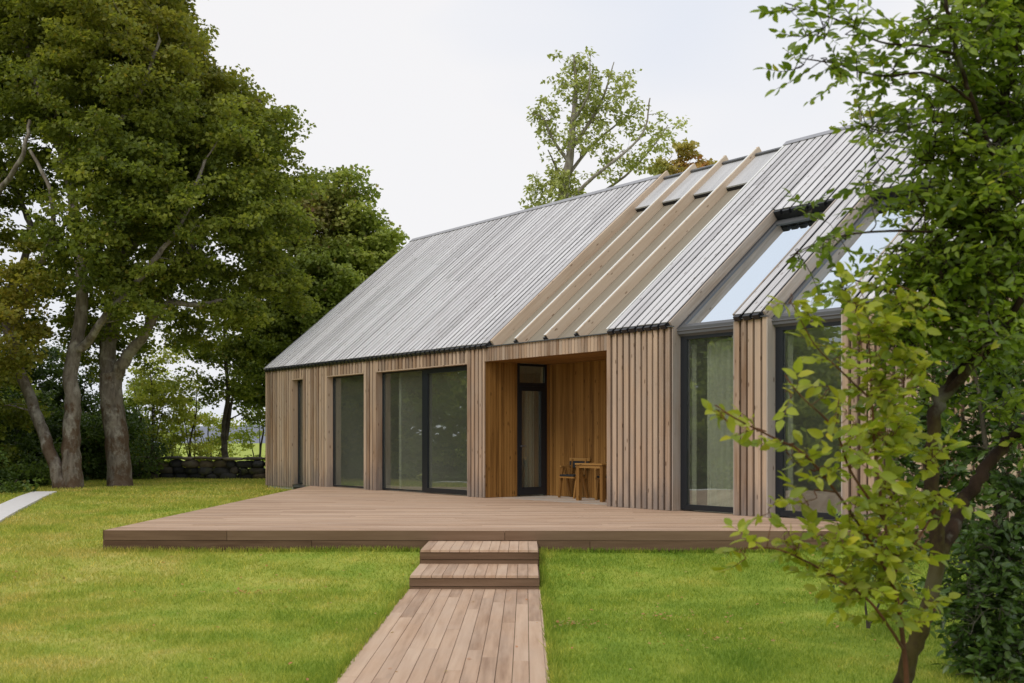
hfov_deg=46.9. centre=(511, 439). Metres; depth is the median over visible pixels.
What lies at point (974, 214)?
plum tree
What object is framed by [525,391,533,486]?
curtain
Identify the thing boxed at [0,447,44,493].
undergrowth bush
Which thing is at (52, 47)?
maple tree
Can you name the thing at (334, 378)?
window
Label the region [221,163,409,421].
maple tree
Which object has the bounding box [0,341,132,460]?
undergrowth bush
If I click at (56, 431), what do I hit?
undergrowth bush
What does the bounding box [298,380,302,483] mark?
window
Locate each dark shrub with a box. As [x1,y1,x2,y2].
[858,266,1023,682]
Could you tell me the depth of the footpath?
24.25 m
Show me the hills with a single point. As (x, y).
(204, 429)
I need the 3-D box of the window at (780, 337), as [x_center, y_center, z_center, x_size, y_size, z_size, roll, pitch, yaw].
[4.418,-0.288,17.351,0.082,2.888,1.341,0,0,-36]
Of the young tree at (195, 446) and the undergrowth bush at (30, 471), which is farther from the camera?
the young tree at (195, 446)
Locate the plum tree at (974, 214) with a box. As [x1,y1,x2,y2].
[749,0,1023,682]
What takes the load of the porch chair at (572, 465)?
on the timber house
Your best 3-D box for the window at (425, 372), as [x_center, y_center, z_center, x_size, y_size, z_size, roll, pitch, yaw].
[-1.882,-0.197,25.872,0.110,2.705,3.737,0,0,-36]
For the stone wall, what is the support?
on the ground at (609, 583)
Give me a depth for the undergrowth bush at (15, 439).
34.98 m
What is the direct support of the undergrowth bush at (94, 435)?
on the ground at (609, 583)
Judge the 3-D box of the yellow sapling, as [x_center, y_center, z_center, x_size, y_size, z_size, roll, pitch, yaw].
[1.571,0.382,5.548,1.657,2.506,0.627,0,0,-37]
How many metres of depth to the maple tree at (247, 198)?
32.42 m
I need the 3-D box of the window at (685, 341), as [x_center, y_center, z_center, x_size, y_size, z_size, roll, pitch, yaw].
[3.207,-0.288,18.988,0.082,2.888,1.320,0,0,-36]
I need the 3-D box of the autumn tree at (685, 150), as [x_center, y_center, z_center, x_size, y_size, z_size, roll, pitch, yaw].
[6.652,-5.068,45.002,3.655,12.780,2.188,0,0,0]
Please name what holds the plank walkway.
on the ground at (609, 583)
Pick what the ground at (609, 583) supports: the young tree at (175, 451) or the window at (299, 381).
the young tree at (175, 451)
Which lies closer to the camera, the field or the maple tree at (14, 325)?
the maple tree at (14, 325)
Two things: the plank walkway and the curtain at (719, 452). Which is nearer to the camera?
the plank walkway
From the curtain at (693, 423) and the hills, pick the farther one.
the hills
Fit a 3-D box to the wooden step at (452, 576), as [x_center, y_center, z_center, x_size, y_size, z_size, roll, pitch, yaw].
[-0.402,1.619,13.437,1.423,0.282,1.210,0,0,1]
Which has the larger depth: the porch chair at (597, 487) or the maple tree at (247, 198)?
the maple tree at (247, 198)
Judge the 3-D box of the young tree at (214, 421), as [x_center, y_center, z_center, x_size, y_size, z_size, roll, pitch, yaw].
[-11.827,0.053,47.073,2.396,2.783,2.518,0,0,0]
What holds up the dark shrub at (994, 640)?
on the ground at (609, 583)
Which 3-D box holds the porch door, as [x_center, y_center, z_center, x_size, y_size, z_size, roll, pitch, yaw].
[0.419,-0.207,24.483,0.760,2.725,0.125,0,0,-36]
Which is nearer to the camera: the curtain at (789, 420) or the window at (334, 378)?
the curtain at (789, 420)
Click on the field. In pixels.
(249, 451)
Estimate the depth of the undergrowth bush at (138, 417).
42.77 m
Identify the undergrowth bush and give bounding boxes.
[0,322,85,424]
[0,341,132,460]
[0,386,61,478]
[0,445,51,486]
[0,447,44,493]
[4,390,106,480]
[4,424,87,465]
[62,394,176,479]
[128,406,168,460]
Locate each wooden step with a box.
[409,564,539,590]
[420,541,538,565]
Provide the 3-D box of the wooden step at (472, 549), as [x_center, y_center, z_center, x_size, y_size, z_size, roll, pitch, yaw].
[-0.382,1.449,14.628,1.421,0.276,1.232,0,0,1]
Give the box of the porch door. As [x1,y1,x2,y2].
[517,363,546,495]
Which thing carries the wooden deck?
on the ground at (609, 583)
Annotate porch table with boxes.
[575,463,606,501]
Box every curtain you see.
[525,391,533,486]
[690,344,696,504]
[707,341,732,506]
[786,336,792,510]
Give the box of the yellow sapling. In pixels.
[701,254,990,682]
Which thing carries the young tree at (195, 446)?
on the ground at (609, 583)
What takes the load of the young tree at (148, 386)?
on the ground at (609, 583)
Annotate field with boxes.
[163,443,264,474]
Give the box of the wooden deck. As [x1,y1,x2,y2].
[103,486,964,551]
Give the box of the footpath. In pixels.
[0,491,56,521]
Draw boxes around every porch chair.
[558,458,590,498]
[595,459,606,499]
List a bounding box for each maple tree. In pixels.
[0,0,243,488]
[0,5,77,488]
[48,0,332,486]
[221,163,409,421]
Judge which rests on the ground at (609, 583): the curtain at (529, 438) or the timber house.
the timber house
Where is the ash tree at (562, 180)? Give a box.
[519,46,691,209]
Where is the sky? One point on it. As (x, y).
(432, 96)
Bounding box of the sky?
[0,0,1023,427]
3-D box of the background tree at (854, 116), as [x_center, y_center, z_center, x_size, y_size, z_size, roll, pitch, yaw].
[12.151,-5.169,39.843,2.865,12.684,1.717,0,0,0]
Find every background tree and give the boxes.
[0,384,53,465]
[829,103,886,128]
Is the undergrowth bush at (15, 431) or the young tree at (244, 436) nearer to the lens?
the undergrowth bush at (15, 431)
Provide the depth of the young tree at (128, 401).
43.38 m
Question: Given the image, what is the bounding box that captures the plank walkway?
[335,589,548,682]
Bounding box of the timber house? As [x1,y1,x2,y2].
[263,84,1023,548]
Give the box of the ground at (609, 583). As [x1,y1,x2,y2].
[0,479,1023,682]
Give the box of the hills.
[158,425,264,442]
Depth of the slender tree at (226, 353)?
40.80 m
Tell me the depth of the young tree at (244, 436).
43.92 m
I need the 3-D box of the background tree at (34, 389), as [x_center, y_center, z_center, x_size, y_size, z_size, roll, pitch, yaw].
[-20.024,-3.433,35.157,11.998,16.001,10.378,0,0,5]
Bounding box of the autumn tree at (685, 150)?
[648,137,717,174]
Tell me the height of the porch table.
0.720 m
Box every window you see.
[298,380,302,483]
[333,374,363,487]
[382,365,466,494]
[681,332,732,512]
[775,321,840,519]
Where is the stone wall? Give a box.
[98,456,264,478]
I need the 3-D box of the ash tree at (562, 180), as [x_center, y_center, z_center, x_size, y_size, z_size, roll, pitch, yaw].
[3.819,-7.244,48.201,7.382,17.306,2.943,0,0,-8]
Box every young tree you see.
[123,365,172,455]
[126,340,197,461]
[159,398,205,461]
[169,378,220,467]
[185,409,247,467]
[231,404,264,468]
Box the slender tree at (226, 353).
[158,278,282,467]

